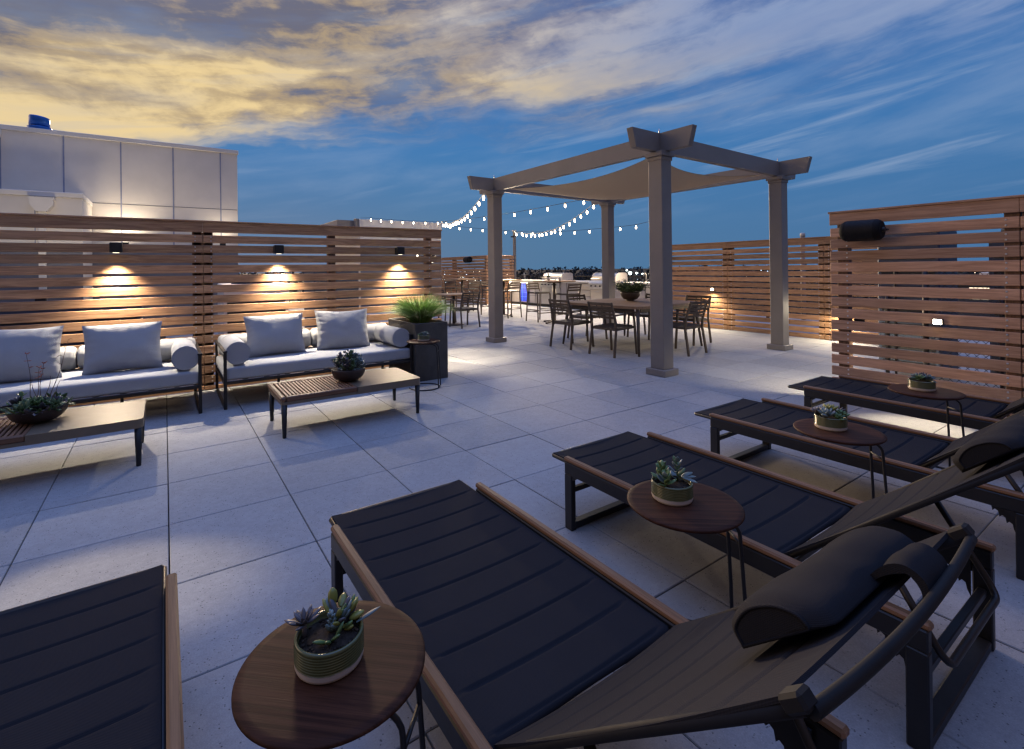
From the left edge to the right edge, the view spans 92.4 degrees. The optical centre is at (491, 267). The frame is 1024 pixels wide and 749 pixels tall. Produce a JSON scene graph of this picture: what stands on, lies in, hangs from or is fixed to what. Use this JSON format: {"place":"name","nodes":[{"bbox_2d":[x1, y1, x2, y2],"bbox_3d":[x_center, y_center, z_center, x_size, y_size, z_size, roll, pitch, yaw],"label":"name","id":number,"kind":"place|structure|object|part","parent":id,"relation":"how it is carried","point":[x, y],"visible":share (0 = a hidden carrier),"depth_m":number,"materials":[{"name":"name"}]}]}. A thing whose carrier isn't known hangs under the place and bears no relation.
{"place":"outdoors","nodes":[
{"label":"outdoors","id":0,"kind":"place"},
{"bbox_2d":[217,281,288,333],"bbox_3d":[-3.774,0.798,7.753,0.900,1.190,0.908,-1,0,-34],"label":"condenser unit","id":1,"kind":"object","parent":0,"point":[248,302],"visible":0.23,"depth_m":7.38,"materials":[{"name":"grey metal"}]},
{"bbox_2d":[160,298,450,573],"bbox_3d":[0.684,1.381,2.793,22.200,0.001,38.000,-1,0,-34],"label":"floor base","id":2,"kind":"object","parent":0,"point":[161,337],"depth_m":3.09,"materials":[{"name":"grey concrete"}]},
{"bbox_2d":[0,189,92,301],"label":"rooftop annex","id":3,"kind":"object","parent":2,"relation":"on","point":[39,202],"visible":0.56,"depth_m":8.90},
{"bbox_2d":[0,306,143,366],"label":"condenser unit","id":4,"kind":"object","parent":2,"relation":"on","point":[67,321],"visible":0.02,"depth_m":6.99,"materials":[{"name":"grey metal"}]},
{"bbox_2d":[35,298,46,300],"bbox_3d":[-6.540,0.452,7.118,0.120,0.066,0.100,-1,0,-34],"label":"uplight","id":5,"kind":"object","parent":4,"relation":"on","point":[43,299],"visible":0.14,"depth_m":7.09,"materials":[{"name":"black metal"}]},
{"bbox_2d":[304,271,358,327],"bbox_3d":[-3.013,0.691,9.223,0.800,1.390,0.808,-1,0,-34],"label":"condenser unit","id":6,"kind":"object","parent":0,"point":[319,290],"visible":0.08,"depth_m":8.94,"materials":[{"name":"grey metal"}]},
{"bbox_2d":[0,298,1023,748],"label":"terrace floor","id":7,"kind":"structure","parent":0,"point":[256,504],"depth_m":2.99,"materials":[{"name":"grey tile"}]},
{"bbox_2d":[0,400,145,465],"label":"coffee table","id":8,"kind":"object","parent":7,"relation":"on","point":[87,421],"visible":0.8,"depth_m":3.32,"materials":[{"name":"brown wood"}]},
{"bbox_2d":[0,338,76,423],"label":"planted bowl","id":9,"kind":"object","parent":8,"relation":"on","point":[34,409],"visible":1,"depth_m":3.31,"materials":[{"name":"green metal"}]},
{"bbox_2d":[0,565,183,748],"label":"sun lounger","id":10,"kind":"object","parent":7,"relation":"on","point":[96,666],"visible":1,"depth_m":1.25,"materials":[{"name":"grey"}]},
{"bbox_2d":[0,337,201,413],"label":"sofa","id":11,"kind":"object","parent":7,"relation":"on","point":[181,358],"visible":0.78,"depth_m":4.47,"materials":[{"name":"grey fabric"}]},
{"bbox_2d":[0,325,63,382],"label":"throw pillow","id":12,"kind":"object","parent":11,"relation":"on","point":[40,345],"visible":0.94,"depth_m":4.24,"materials":[{"name":"fabric"}]},
{"bbox_2d":[82,321,162,374],"bbox_3d":[-3.501,0.758,4.668,0.620,0.471,0.206,-1,-16,-37],"label":"throw pillow","id":13,"kind":"object","parent":11,"relation":"on","point":[108,348],"visible":1,"depth_m":4.60,"materials":[{"name":"fabric"}]},
{"bbox_2d":[0,124,237,327],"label":"rooftop building","id":14,"kind":"structure","parent":7,"relation":"on","point":[108,176],"depth_m":10.86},
{"bbox_2d":[27,114,51,129],"bbox_3d":[-9.796,-3.016,10.626,0.410,0.545,0.410,-1,0,-34],"label":"roof vent","id":15,"kind":"object","parent":14,"relation":"on","point":[38,121],"visible":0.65,"depth_m":10.49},
{"bbox_2d":[0,213,441,415],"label":"privacy fence","id":16,"kind":"object","parent":7,"relation":"on","point":[202,269],"visible":0.68,"depth_m":5.52,"materials":[{"name":"brown wood"}]},
{"bbox_2d":[109,242,122,252],"bbox_3d":[-3.867,-0.208,5.051,0.104,0.106,0.130,-1,0,-34],"label":"wall lamp","id":17,"kind":"object","parent":16,"relation":"attached to","point":[115,247],"visible":1,"depth_m":5.00,"materials":[{"name":"black metal"}]},
{"bbox_2d":[273,245,283,253],"bbox_3d":[-2.571,-0.222,5.916,0.104,0.106,0.130,-1,0,-34],"label":"wall lamp","id":18,"kind":"object","parent":16,"relation":"attached to","point":[278,249],"visible":1,"depth_m":5.86,"materials":[{"name":"black metal"}]},
{"bbox_2d":[395,247,404,254],"bbox_3d":[-1.274,-0.236,6.782,0.104,0.106,0.130,-1,0,-34],"label":"wall lamp","id":19,"kind":"object","parent":16,"relation":"attached to","point":[399,250],"visible":1,"depth_m":6.74,"materials":[{"name":"black metal"}]},
{"bbox_2d":[214,323,412,409],"bbox_3d":[-2.031,1.048,5.694,1.997,0.645,0.963,-1,0,-34],"label":"sofa","id":20,"kind":"object","parent":7,"relation":"on","point":[233,361],"visible":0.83,"depth_m":5.31,"materials":[{"name":"grey fabric"}]},
{"bbox_2d":[243,313,305,357],"bbox_3d":[-2.413,0.748,5.478,0.630,0.472,0.210,-1,-17,-37],"label":"throw pillow","id":21,"kind":"object","parent":20,"relation":"on","point":[272,334],"visible":0.97,"depth_m":5.40,"materials":[{"name":"fabric"}]},
{"bbox_2d":[314,308,369,350],"bbox_3d":[-1.784,0.730,5.877,0.630,0.485,0.205,-1,-15,-30],"label":"throw pillow","id":22,"kind":"object","parent":20,"relation":"on","point":[340,329],"visible":1,"depth_m":5.79,"materials":[{"name":"fabric"}]},
{"bbox_2d":[231,600,425,748],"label":"side table","id":23,"kind":"object","parent":7,"relation":"on","point":[277,702],"visible":0.9,"depth_m":0.95,"materials":[{"name":"brown wood"}]},
{"bbox_2d":[284,587,379,684],"bbox_3d":[-0.334,0.757,1.033,0.148,0.116,0.163,-1,0,36],"label":"succulent pot","id":24,"kind":"object","parent":23,"relation":"on","point":[328,644],"visible":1,"depth_m":1.00,"materials":[{"name":"ceramic"}]},
{"bbox_2d":[267,368,419,438],"bbox_3d":[-1.331,1.194,4.482,1.227,0.333,0.615,-1,0,-34],"label":"coffee table","id":25,"kind":"object","parent":7,"relation":"on","point":[284,394],"visible":0.95,"depth_m":4.34,"materials":[{"name":"brown wood"}]},
{"bbox_2d":[330,349,365,381],"bbox_3d":[-1.298,0.881,4.494,0.329,0.291,0.342,-1,0,-34],"label":"planted bowl","id":26,"kind":"object","parent":25,"relation":"on","point":[350,366],"visible":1,"depth_m":4.41,"materials":[{"name":"brown metal"}]},
{"bbox_2d":[321,218,441,306],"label":"canopy building","id":27,"kind":"structure","parent":7,"relation":"on","point":[386,223],"depth_m":17.95,"materials":[{"name":"beige paint"}]},
{"bbox_2d":[370,218,446,224],"bbox_3d":[-3.143,-1.690,17.957,3.232,0.205,0.571,-1,0,-34],"label":"string light","id":28,"kind":"object","parent":27,"relation":"hanging from","point":[405,220],"visible":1,"depth_m":17.62,"materials":[{"name":"white"}]},
{"bbox_2d":[377,290,457,381],"bbox_3d":[-0.903,0.816,6.236,1.243,1.083,1.256,-1,0,-34],"label":"planter","id":29,"kind":"object","parent":7,"relation":"on","point":[415,319],"visible":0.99,"depth_m":6.01,"materials":[{"name":"black metal"}]},
{"bbox_2d":[406,338,440,390],"bbox_3d":[-0.772,1.090,5.562,0.376,0.529,0.376,-1,0,4],"label":"side table","id":30,"kind":"object","parent":7,"relation":"on","point":[429,342],"visible":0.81,"depth_m":5.50,"materials":[{"name":"brown wood"}]},
{"bbox_2d":[417,331,429,340],"bbox_3d":[-0.773,0.771,5.584,0.146,0.109,0.139,-1,0,4],"label":"succulent pot","id":31,"kind":"object","parent":30,"relation":"on","point":[423,336],"visible":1,"depth_m":5.54,"materials":[{"name":"ceramic"}]},
{"bbox_2d":[437,289,456,322],"bbox_3d":[-1.262,0.961,12.367,0.517,0.821,0.606,-1,0,-36],"label":"dining chair","id":32,"kind":"object","parent":7,"relation":"on","point":[447,305],"visible":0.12,"depth_m":12.61,"materials":[{"name":"metal"}]},
{"bbox_2d":[432,293,472,325],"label":"cafe table","id":33,"kind":"object","parent":7,"relation":"on","point":[453,295],"visible":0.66,"depth_m":11.79,"materials":[{"name":"orange wood"}]},
{"bbox_2d":[444,280,463,310],"bbox_3d":[-1.236,0.890,16.041,0.477,0.969,0.524,-1,0,-34],"label":"bar stool","id":34,"kind":"object","parent":7,"relation":"on","point":[451,283],"visible":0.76,"depth_m":16.14,"materials":[{"name":"metal"}]},
{"bbox_2d":[446,278,475,310],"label":"bar table","id":35,"kind":"object","parent":7,"relation":"on","point":[461,279],"visible":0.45,"depth_m":15.63,"materials":[{"name":"beige wood"}]},
{"bbox_2d":[441,255,487,303],"bbox_3d":[-1.570,0.464,20.471,0.134,1.837,5.120,-1,0,-34],"label":"privacy fence","id":36,"kind":"object","parent":7,"relation":"on","point":[454,268],"visible":0.56,"depth_m":19.75,"materials":[{"name":"brown wood"}]},
{"bbox_2d":[463,256,471,262],"bbox_3d":[-0.921,-0.327,19.228,0.291,0.245,0.457,-1,0,-34],"label":"loudspeaker","id":37,"kind":"object","parent":36,"relation":"attached to","point":[467,259],"visible":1,"depth_m":19.08,"materials":[{"name":"black plastic"}]},
{"bbox_2d":[449,291,480,328],"bbox_3d":[-0.611,0.952,11.332,0.517,0.821,0.606,-1,0,-36],"label":"dining chair","id":38,"kind":"object","parent":7,"relation":"on","point":[468,300],"visible":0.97,"depth_m":11.18,"materials":[{"name":"metal"}]},
{"bbox_2d":[461,281,480,312],"bbox_3d":[-0.634,0.882,15.211,0.477,0.969,0.524,-1,0,-34],"label":"bar stool","id":39,"kind":"object","parent":7,"relation":"on","point":[472,283],"visible":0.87,"depth_m":15.06,"materials":[{"name":"metal"}]},
{"bbox_2d":[481,281,488,314],"bbox_3d":[0.007,0.873,14.213,0.477,0.969,0.524,-1,0,-34],"label":"bar stool","id":40,"kind":"object","parent":7,"relation":"on","point":[482,294],"visible":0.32,"depth_m":14.25,"materials":[{"name":"metal"}]},
{"bbox_2d":[486,255,513,303],"bbox_3d":[0.323,0.440,18.723,1.320,1.837,0.134,-1,0,-34],"label":"privacy fence","id":41,"kind":"object","parent":7,"relation":"on","point":[510,275],"visible":0.35,"depth_m":18.86,"materials":[{"name":"brown wood"}]},
{"bbox_2d":[485,279,521,316],"bbox_3d":[0.341,0.838,13.749,0.740,1.028,0.740,-1,0,-34],"label":"bar table","id":42,"kind":"object","parent":7,"relation":"on","point":[505,280],"visible":0.53,"depth_m":13.71,"materials":[{"name":"metal"}]},
{"bbox_2d":[503,282,521,317],"bbox_3d":[0.504,0.866,13.433,0.477,0.969,0.524,-1,0,-34],"label":"bar stool","id":43,"kind":"object","parent":7,"relation":"on","point":[518,307],"visible":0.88,"depth_m":13.30,"materials":[{"name":"metal"}]},
{"bbox_2d":[511,230,515,278],"bbox_3d":[0.861,-0.060,19.080,0.248,2.825,0.126,-1,0,-44],"label":"light mast","id":44,"kind":"object","parent":7,"relation":"on","point":[514,246],"visible":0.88,"depth_m":19.09,"materials":[{"name":"grey metal"}]},
{"bbox_2d":[526,282,551,321],"bbox_3d":[1.189,0.857,12.405,0.477,0.969,0.524,-1,0,-35],"label":"bar stool","id":45,"kind":"object","parent":7,"relation":"on","point":[538,311],"visible":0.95,"depth_m":12.44,"materials":[{"name":"metal"}]},
{"bbox_2d":[533,280,575,323],"bbox_3d":[1.534,0.822,11.960,0.740,1.028,0.740,-1,0,-34],"label":"bar table","id":46,"kind":"object","parent":7,"relation":"on","point":[554,282],"visible":0.59,"depth_m":11.93,"materials":[{"name":"metal"}]},
{"bbox_2d":[554,283,581,325],"bbox_3d":[1.808,0.849,11.587,0.477,0.969,0.524,-1,0,-36],"label":"bar stool","id":47,"kind":"object","parent":7,"relation":"on","point":[572,289],"visible":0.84,"depth_m":11.47,"materials":[{"name":"metal"}]},
{"bbox_2d":[548,299,593,349],"bbox_3d":[1.341,0.925,8.313,0.606,0.821,0.517,-1,0,-36],"label":"dining chair","id":48,"kind":"object","parent":7,"relation":"on","point":[571,322],"visible":0.98,"depth_m":8.18,"materials":[{"name":"metal"}]},
{"bbox_2d":[566,294,607,341],"bbox_3d":[1.782,0.921,9.247,0.517,0.821,0.606,-1,0,-34],"label":"dining chair","id":49,"kind":"object","parent":7,"relation":"on","point":[586,315],"visible":0.49,"depth_m":9.20,"materials":[{"name":"metal"}]},
{"bbox_2d":[510,279,689,315],"bbox_3d":[2.994,0.871,15.909,0.810,0.905,7.310,-1,0,-34],"label":"kitchen counter","id":50,"kind":"object","parent":7,"relation":"on","point":[585,290],"visible":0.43,"depth_m":16.04,"materials":[{"name":"concrete"}]},
{"bbox_2d":[520,282,528,301],"bbox_3d":[1.190,0.882,17.933,0.060,0.730,0.480,-1,0,-34],"label":"bottle fridge","id":51,"kind":"object","parent":50,"relation":"attached to","point":[523,292],"visible":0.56,"depth_m":17.93,"materials":[{"name":"blue metal"}]},
{"bbox_3d":[1.202,0.882,17.941,0.010,0.668,0.408,-1,0,-34],"label":"glass door","id":52,"kind":"part","parent":51,"relation":"part of","materials":[{"name":"blue glass"}]},
{"bbox_2d":[540,273,572,303],"bbox_3d":[2.213,0.692,16.838,0.670,1.071,0.980,-1,0,-34],"label":"grill","id":53,"kind":"object","parent":50,"relation":"in","point":[555,276],"visible":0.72,"depth_m":16.67,"materials":[{"name":"silver metal"}]},
{"bbox_2d":[542,287,559,303],"bbox_3d":[2.008,0.950,16.699,0.054,0.560,0.940,-1,0,-34],"label":"door","id":54,"kind":"structure","parent":53,"relation":"in","point":[545,297],"depth_m":16.80,"materials":[{"name":"beige metal"}]},
{"bbox_2d":[588,273,626,299],"bbox_3d":[3.517,0.675,14.883,0.670,1.071,0.980,-1,0,-34],"label":"grill","id":55,"kind":"object","parent":50,"relation":"in","point":[595,283],"visible":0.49,"depth_m":14.89,"materials":[{"name":"silver metal"}]},
{"bbox_2d":[591,289,601,299],"bbox_3d":[3.312,0.932,14.744,0.054,0.560,0.940,-1,0,-34],"label":"door","id":56,"kind":"structure","parent":55,"relation":"in","point":[595,294],"depth_m":14.93,"materials":[{"name":"beige metal"}]},
{"bbox_2d":[587,301,637,357],"bbox_3d":[1.854,0.919,7.561,0.606,0.821,0.517,-1,0,-37],"label":"dining chair","id":57,"kind":"object","parent":7,"relation":"on","point":[610,326],"visible":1,"depth_m":7.46,"materials":[{"name":"metal"}]},
{"bbox_2d":[562,298,702,356],"bbox_3d":[2.394,0.952,8.439,1.710,0.744,1.710,-1,0,-35],"label":"dining table","id":58,"kind":"object","parent":7,"relation":"on","point":[640,305],"visible":0.59,"depth_m":8.11,"materials":[{"name":"brown wood"}]},
{"bbox_2d":[612,279,649,300],"bbox_3d":[2.457,0.378,8.721,0.592,0.401,0.579,-1,0,-11],"label":"planted bowl","id":59,"kind":"object","parent":58,"relation":"on","point":[628,292],"visible":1,"depth_m":8.61,"materials":[{"name":"brown metal"}]},
{"bbox_2d":[627,293,649,339],"bbox_3d":[2.979,0.908,9.366,0.606,0.821,0.517,-1,0,-35],"label":"dining chair","id":60,"kind":"object","parent":7,"relation":"on","point":[644,315],"visible":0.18,"depth_m":9.39,"materials":[{"name":"metal"}]},
{"bbox_2d":[467,124,811,377],"bbox_3d":[2.331,-0.205,8.424,4.170,3.055,4.520,-1,0,-35],"label":"pergola","id":61,"kind":"object","parent":7,"relation":"on","point":[656,177],"visible":0.98,"depth_m":7.67,"materials":[{"name":"beige paint"}]},
{"bbox_2d":[442,195,484,226],"bbox_3d":[-0.986,-1.510,14.067,0.072,0.625,10.228,-1,0,-11],"label":"string light","id":62,"kind":"object","parent":61,"relation":"hanging from","point":[478,202],"visible":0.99,"depth_m":11.97,"materials":[{"name":"white"}]},
{"bbox_2d":[452,200,584,221],"bbox_3d":[0.286,-1.649,14.948,0.048,0.375,9.419,-1,0,-29],"label":"string light","id":63,"kind":"object","parent":61,"relation":"hanging from","point":[529,209],"visible":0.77,"depth_m":13.47,"materials":[{"name":"white"}]},
{"bbox_2d":[513,205,594,236],"bbox_3d":[1.675,-1.255,14.929,0.070,0.535,8.415,-1,0,-12],"label":"string light","id":64,"kind":"object","parent":61,"relation":"hanging from","point":[586,210],"visible":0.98,"depth_m":13.92,"materials":[{"name":"white"}]},
{"bbox_2d":[329,480,977,748],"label":"sun lounger","id":65,"kind":"object","parent":7,"relation":"on","point":[529,626],"visible":0.99,"depth_m":1.16,"materials":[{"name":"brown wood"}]},
{"bbox_2d":[480,275,877,317],"bbox_3d":[3.787,0.785,16.872,0.060,1.060,16.030,-1,0,-34],"label":"railing","id":66,"kind":"object","parent":7,"relation":"on","point":[683,281],"visible":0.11,"depth_m":13.81,"materials":[{"name":"metal"}]},
{"bbox_2d":[627,480,746,620],"bbox_3d":[0.663,1.068,1.685,0.376,0.529,0.376,-1,0,4],"label":"side table","id":67,"kind":"object","parent":7,"relation":"on","point":[709,510],"visible":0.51,"depth_m":1.62,"materials":[{"name":"brown wood"}]},
{"bbox_2d":[651,455,696,506],"bbox_3d":[0.638,0.732,1.712,0.155,0.143,0.138,-1,0,14],"label":"succulent pot","id":68,"kind":"object","parent":67,"relation":"on","point":[672,487],"visible":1,"depth_m":1.69,"materials":[{"name":"ceramic"}]},
{"bbox_2d":[673,300,707,356],"bbox_3d":[2.975,0.906,7.624,0.517,0.821,0.606,-1,0,-37],"label":"dining chair","id":69,"kind":"object","parent":7,"relation":"on","point":[684,325],"visible":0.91,"depth_m":7.46,"materials":[{"name":"metal"}]},
{"bbox_2d":[673,295,711,345],"bbox_3d":[3.491,0.901,8.626,0.606,0.821,0.517,-1,0,-36],"label":"dining chair","id":70,"kind":"object","parent":7,"relation":"on","point":[692,319],"visible":0.51,"depth_m":8.55,"materials":[{"name":"metal"}]},
{"bbox_2d":[672,236,878,344],"bbox_3d":[5.287,0.369,9.779,0.134,1.841,4.520,-1,0,-34],"label":"privacy fence","id":71,"kind":"object","parent":7,"relation":"on","point":[729,284],"visible":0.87,"depth_m":9.73,"materials":[{"name":"brown wood"}]},
{"bbox_2d":[552,416,1023,748],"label":"sun lounger","id":72,"kind":"object","parent":7,"relation":"on","point":[785,521],"visible":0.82,"depth_m":1.74,"materials":[{"name":"grey"}]},
{"bbox_2d":[800,233,805,319],"bbox_3d":[7.635,0.702,12.004,0.116,3.125,0.116,-1,0,-34],"label":"vent pipe","id":73,"kind":"object","parent":7,"relation":"on","point":[802,235],"visible":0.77,"depth_m":11.96,"materials":[{"name":"beige paint"}]},
{"bbox_2d":[793,418,887,539],"bbox_3d":[1.699,1.057,2.399,0.376,0.529,0.376,-1,0,11],"label":"side table","id":74,"kind":"object","parent":7,"relation":"on","point":[854,434],"visible":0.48,"depth_m":2.34,"materials":[{"name":"brown wood"}]},
{"bbox_2d":[810,404,849,431],"bbox_3d":[1.689,0.734,2.433,0.154,0.116,0.166,-1,0,8],"label":"succulent pot","id":75,"kind":"object","parent":74,"relation":"on","point":[826,418],"visible":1,"depth_m":2.39,"materials":[{"name":"ceramic"}]},
{"bbox_2d":[694,398,1023,580],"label":"sun lounger","id":76,"kind":"object","parent":7,"relation":"on","point":[909,452],"visible":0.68,"depth_m":2.73,"materials":[{"name":"grey"}]},
{"bbox_2d":[788,375,1023,429],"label":"sun lounger","id":77,"kind":"object","parent":7,"relation":"on","point":[979,412],"visible":0.88,"depth_m":3.57,"materials":[{"name":"grey"}]},
{"bbox_2d":[877,231,958,376],"bbox_3d":[4.946,0.403,5.705,0.700,1.770,0.560,-1,0,-34],"label":"condenser unit","id":78,"kind":"object","parent":7,"relation":"on","point":[914,285],"visible":0.2,"depth_m":5.53,"materials":[{"name":"grey metal"}]},
{"bbox_2d":[828,194,1023,417],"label":"privacy fence","id":79,"kind":"object","parent":7,"relation":"on","point":[1011,250],"visible":0.84,"depth_m":4.21,"materials":[{"name":"brown wood"}]},
{"bbox_2d":[839,219,888,241],"bbox_3d":[3.457,-0.348,4.568,0.233,0.196,0.376,-1,0,-34],"label":"loudspeaker","id":80,"kind":"object","parent":79,"relation":"attached to","point":[865,230],"visible":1,"depth_m":4.49,"materials":[{"name":"black plastic"}]},
{"bbox_2d":[932,318,943,324],"bbox_3d":[3.821,0.460,4.196,0.036,0.054,0.068,-1,0,-34],"label":"fence light","id":81,"kind":"object","parent":79,"relation":"attached to","point":[936,321],"visible":1,"depth_m":4.18,"materials":[{"name":"white"}]},
{"bbox_2d":[887,384,965,468],"bbox_3d":[2.765,1.046,3.121,0.377,0.529,0.376,-1,0,6],"label":"side table","id":82,"kind":"object","parent":7,"relation":"on","point":[943,394],"visible":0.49,"depth_m":3.06,"materials":[{"name":"brown wood"}]},
{"bbox_2d":[907,372,936,391],"bbox_3d":[2.762,0.726,3.147,0.141,0.110,0.138,-1,0,6],"label":"succulent pot","id":83,"kind":"object","parent":82,"relation":"on","point":[922,382],"visible":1,"depth_m":3.11,"materials":[{"name":"ceramic"}]},
{"bbox_2d":[922,271,1005,388],"bbox_3d":[5.315,0.606,3.318,0.050,1.350,3.727,-1,0,-34],"label":"chain link fence","id":84,"kind":"object","parent":7,"relation":"on","point":[925,324],"visible":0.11,"depth_m":4.66,"materials":[{"name":"brown wood"}]},
{"bbox_2d":[989,228,1005,388],"bbox_3d":[5.612,0.425,5.067,0.700,1.710,0.560,-1,0,-34],"label":"condenser unit","id":85,"kind":"object","parent":7,"relation":"on","point":[995,287],"visible":0.19,"depth_m":5.09,"materials":[{"name":"metal"}]},
{"bbox_2d":[0,0,1023,272],"label":"sky","id":86,"kind":"structure","parent":0,"point":[331,110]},
{"bbox_2d":[240,268,979,314],"bbox_3d":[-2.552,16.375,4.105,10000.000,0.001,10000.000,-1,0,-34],"label":"ground","id":87,"kind":"structure","parent":0,"point":[577,271],"depth_m":701.66,"materials":[{"name":"grey"}]},
{"bbox_2d":[574,268,596,280],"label":"tree","id":88,"kind":"object","parent":87,"relation":"on","point":[589,272],"visible":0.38,"depth_m":191.06,"materials":[{"name":"green plant"}]},
{"bbox_2d":[238,264,979,313],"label":"treeline","id":89,"kind":"object","parent":87,"relation":"on","point":[574,270],"visible":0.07,"depth_m":181.97,"materials":[{"name":"green plant"}]},
{"bbox_2d":[958,272,989,330],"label":"building","id":90,"kind":"structure","parent":0,"point":[975,300],"depth_m":46.66,"materials":[{"name":"white"}]},
{"bbox_3d":[4.512,-0.010,13.312,0.241,2.625,0.147,-1,0,-34],"label":"light mast","id":91,"kind":"object","parent":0,"visible":0},
{"bbox_2d":[517,222,645,234],"bbox_3d":[2.650,-1.280,16.200,0.042,0.385,6.817,-1,0,-34],"label":"string light","id":92,"kind":"object","parent":91,"relation":"hanging from","point":[589,229],"visible":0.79,"depth_m":15.51,"materials":[{"name":"white"}]}
]}

